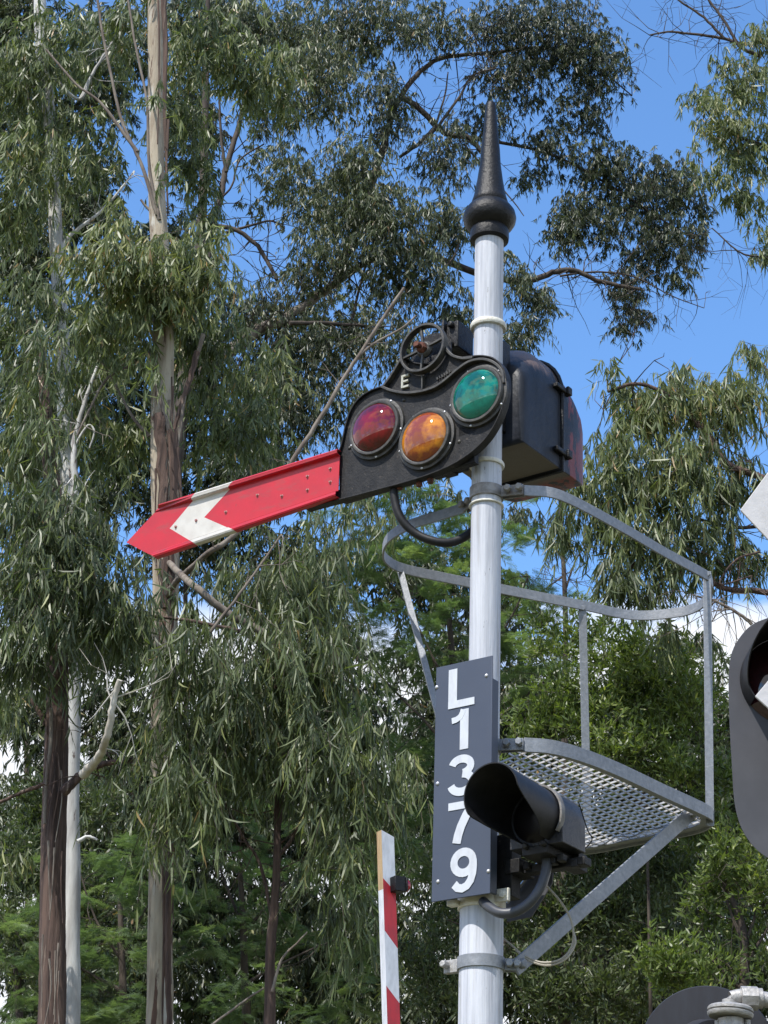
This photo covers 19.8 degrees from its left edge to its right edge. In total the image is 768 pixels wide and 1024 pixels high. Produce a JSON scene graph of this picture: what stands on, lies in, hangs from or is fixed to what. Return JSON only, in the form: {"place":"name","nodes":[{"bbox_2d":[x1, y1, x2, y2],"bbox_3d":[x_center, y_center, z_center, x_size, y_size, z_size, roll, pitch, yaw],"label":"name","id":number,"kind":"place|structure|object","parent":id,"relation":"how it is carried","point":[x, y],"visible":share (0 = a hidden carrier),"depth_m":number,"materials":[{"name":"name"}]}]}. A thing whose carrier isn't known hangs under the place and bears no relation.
{"place":"outdoors","nodes":[
{"label":"outdoors","id":0,"kind":"place"},
{"bbox_2d":[0,0,767,1023],"label":"sky","id":1,"kind":"structure","parent":0,"point":[713,344],"materials":[{"name":"blue"}]},
{"bbox_2d":[377,830,410,1023],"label":"boom gate","id":2,"kind":"structure","parent":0,"point":[391,884],"depth_m":14.19,"materials":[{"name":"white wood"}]},
{"bbox_3d":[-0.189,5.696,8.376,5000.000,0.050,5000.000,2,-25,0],"label":"ground","id":3,"kind":"structure","parent":0,"visible":0},
{"bbox_2d":[0,757,144,1023],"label":"bushy tree","id":4,"kind":"object","parent":3,"relation":"on","point":[29,820],"visible":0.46,"depth_m":21.65,"materials":[{"name":"green plant"}]},
{"bbox_2d":[0,0,175,993],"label":"background tree","id":5,"kind":"object","parent":3,"relation":"on","point":[15,8],"visible":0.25,"depth_m":36.10,"materials":[{"name":"green plant"}]},
{"bbox_2d":[0,0,176,1023],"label":"pale gum tree","id":6,"kind":"object","parent":3,"relation":"on","point":[41,73],"visible":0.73,"depth_m":20.44,"materials":[{"name":"green plant"}]},
{"bbox_2d":[0,319,191,1023],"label":"stringybark tree","id":7,"kind":"object","parent":3,"relation":"on","point":[58,572],"visible":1,"depth_m":16.56,"materials":[{"name":"green plant"}]},
{"bbox_2d":[0,831,211,1023],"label":"wattle tree","id":8,"kind":"object","parent":3,"relation":"on","point":[122,1009],"visible":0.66,"depth_m":18.94,"materials":[{"name":"green plant"}]},
{"bbox_2d":[0,553,223,1023],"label":"background tree","id":9,"kind":"object","parent":3,"relation":"on","point":[35,750],"visible":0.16,"depth_m":29.71,"materials":[{"name":"green plant"}]},
{"bbox_2d":[36,0,315,1023],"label":"peeling gum tree","id":10,"kind":"object","parent":3,"relation":"on","point":[168,298],"visible":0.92,"depth_m":19.44,"materials":[{"name":"green plant"}]},
{"bbox_2d":[79,0,413,992],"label":"background tree","id":11,"kind":"object","parent":3,"relation":"on","point":[187,558],"visible":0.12,"depth_m":36.13,"materials":[{"name":"green plant"}]},
{"bbox_2d":[72,287,433,1023],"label":"weeping gum tree","id":12,"kind":"object","parent":3,"relation":"on","point":[240,743],"visible":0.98,"depth_m":16.18,"materials":[{"name":"green plant"}]},
{"bbox_2d":[128,796,404,1023],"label":"wattle tree","id":13,"kind":"object","parent":3,"relation":"on","point":[243,1016],"visible":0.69,"depth_m":19.58,"materials":[{"name":"green plant"}]},
{"bbox_2d":[127,562,428,1023],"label":"background tree","id":14,"kind":"object","parent":3,"relation":"on","point":[306,911],"visible":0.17,"depth_m":30.05,"materials":[{"name":"green plant"}]},
{"bbox_2d":[127,101,713,1023],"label":"railway signal","id":15,"kind":"object","parent":3,"relation":"on","point":[493,417],"visible":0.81,"depth_m":8.35,"materials":[{"name":"white paint"}]},
{"bbox_2d":[432,656,497,901],"bbox_3d":[0.286,0.924,7.605,0.240,0.850,0.072,-15,-30,32],"label":"number sign","id":16,"kind":"object","parent":15,"relation":"attached to","point":[464,860],"visible":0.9,"depth_m":7.59,"materials":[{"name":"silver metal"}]},
{"bbox_2d":[464,762,592,918],"bbox_3d":[0.446,1.125,7.341,0.359,0.448,0.492,-15,-30,32],"label":"marker lamp","id":17,"kind":"object","parent":15,"relation":"attached to","point":[542,826],"visible":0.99,"depth_m":7.35,"materials":[{"name":"metal"}]},
{"bbox_2d":[271,482,598,934],"bbox_3d":[0.345,4.690,19.513,3.257,11.417,1.939,2,-25,0],"label":"wattle tree","id":18,"kind":"object","parent":3,"relation":"on","point":[404,548],"visible":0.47,"depth_m":21.05,"materials":[{"name":"green plant"}]},
{"bbox_2d":[171,0,734,527],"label":"tall gum tree","id":19,"kind":"object","parent":3,"relation":"on","point":[373,216],"visible":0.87,"depth_m":33.69,"materials":[{"name":"green plant"}]},
{"bbox_2d":[343,445,597,948],"bbox_3d":[0.948,5.463,24.363,3.543,14.153,1.295,-7,-26,18],"label":"slim gum tree","id":20,"kind":"object","parent":3,"relation":"on","point":[517,516],"visible":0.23,"depth_m":26.69,"materials":[{"name":"green plant"}]},
{"bbox_2d":[323,526,618,1023],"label":"background tree","id":21,"kind":"object","parent":3,"relation":"on","point":[509,1005],"visible":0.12,"depth_m":29.23,"materials":[{"name":"green plant"}]},
{"bbox_2d":[397,771,732,1023],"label":"bushy tree","id":22,"kind":"object","parent":3,"relation":"on","point":[560,986],"visible":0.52,"depth_m":19.09,"materials":[{"name":"green plant"}]},
{"bbox_2d":[499,589,736,1015],"bbox_3d":[1.824,4.907,17.665,2.377,9.551,1.502,2,-25,0],"label":"bushy tree","id":23,"kind":"object","parent":3,"relation":"on","point":[552,716],"visible":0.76,"depth_m":19.02,"materials":[{"name":"green plant"}]},
{"bbox_2d":[524,322,767,676],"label":"hanging gum tree","id":24,"kind":"object","parent":3,"relation":"on","point":[651,410],"visible":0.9,"depth_m":18.78,"materials":[{"name":"green plant"}]},
{"bbox_2d":[549,623,767,1023],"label":"background tree","id":25,"kind":"object","parent":3,"relation":"on","point":[716,746],"visible":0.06,"depth_m":27.36,"materials":[{"name":"green plant"}]},
{"bbox_2d":[607,0,767,314],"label":"leaning gum tree","id":26,"kind":"object","parent":3,"relation":"on","point":[728,128],"visible":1,"depth_m":25.72,"materials":[{"name":"green plant"}]},
{"bbox_2d":[624,744,767,998],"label":"bushy tree","id":27,"kind":"object","parent":3,"relation":"on","point":[669,963],"visible":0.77,"depth_m":17.87,"materials":[{"name":"green plant"}]},
{"bbox_2d":[646,986,767,1023],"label":"crossing light","id":28,"kind":"object","parent":3,"relation":"on","point":[711,1005],"visible":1,"depth_m":9.59,"materials":[{"name":"black metal"}]},
{"bbox_2d":[728,618,767,857],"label":"crossing signal","id":29,"kind":"object","parent":3,"relation":"on","point":[748,680],"visible":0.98,"depth_m":6.96,"materials":[{"name":"metal"}]},
{"bbox_2d":[740,473,767,708],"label":"crossing sign","id":30,"kind":"object","parent":29,"relation":"attached to","point":[754,510],"visible":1,"depth_m":6.92,"materials":[{"name":"white metal"}]}
]}

